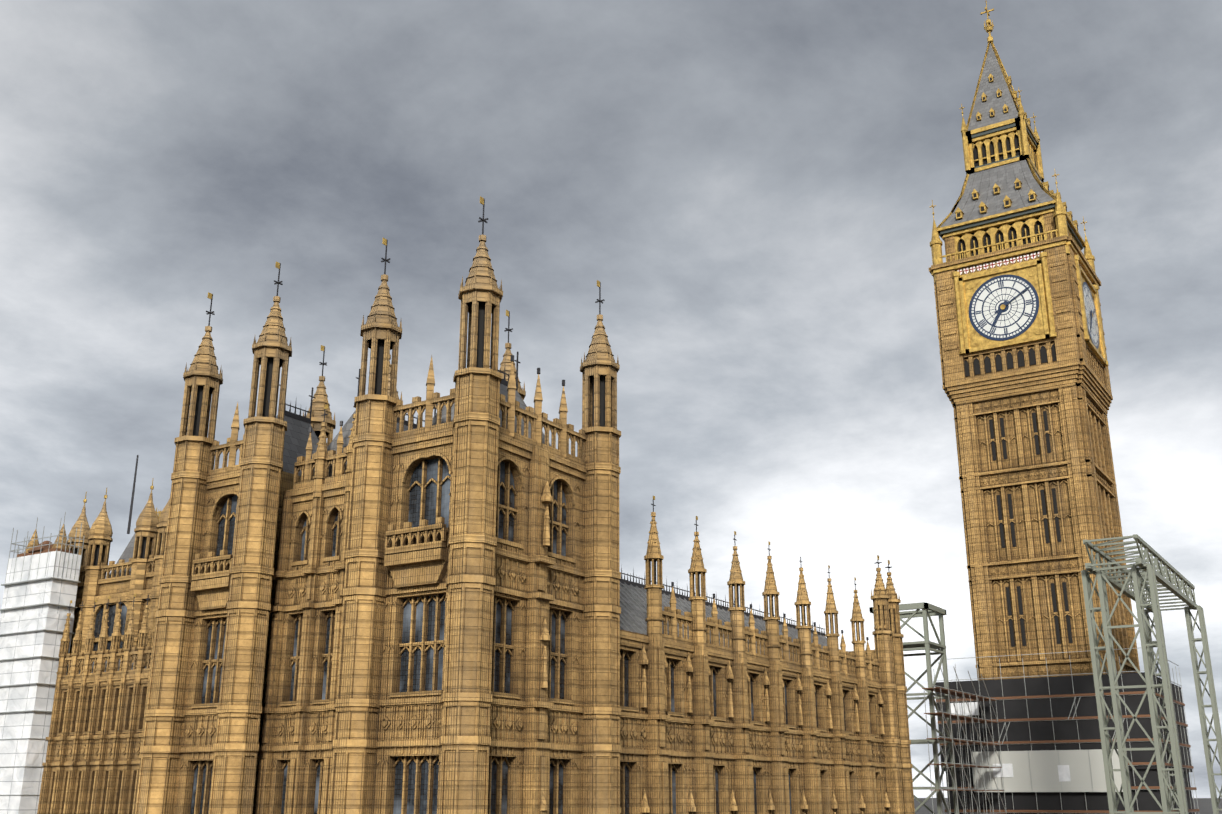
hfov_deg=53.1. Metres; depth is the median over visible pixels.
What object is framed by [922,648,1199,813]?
clock tower scaffold
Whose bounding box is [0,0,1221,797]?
sky
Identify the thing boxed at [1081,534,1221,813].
frame
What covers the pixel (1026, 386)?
elizabeth tower
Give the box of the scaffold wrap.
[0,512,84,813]
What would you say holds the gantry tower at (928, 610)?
on the ground
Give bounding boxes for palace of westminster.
[37,196,914,813]
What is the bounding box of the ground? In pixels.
[914,798,1221,813]
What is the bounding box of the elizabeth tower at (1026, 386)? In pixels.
[929,1,1139,679]
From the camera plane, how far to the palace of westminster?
62.83 m
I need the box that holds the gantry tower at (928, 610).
[869,602,958,813]
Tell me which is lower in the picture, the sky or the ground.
the ground

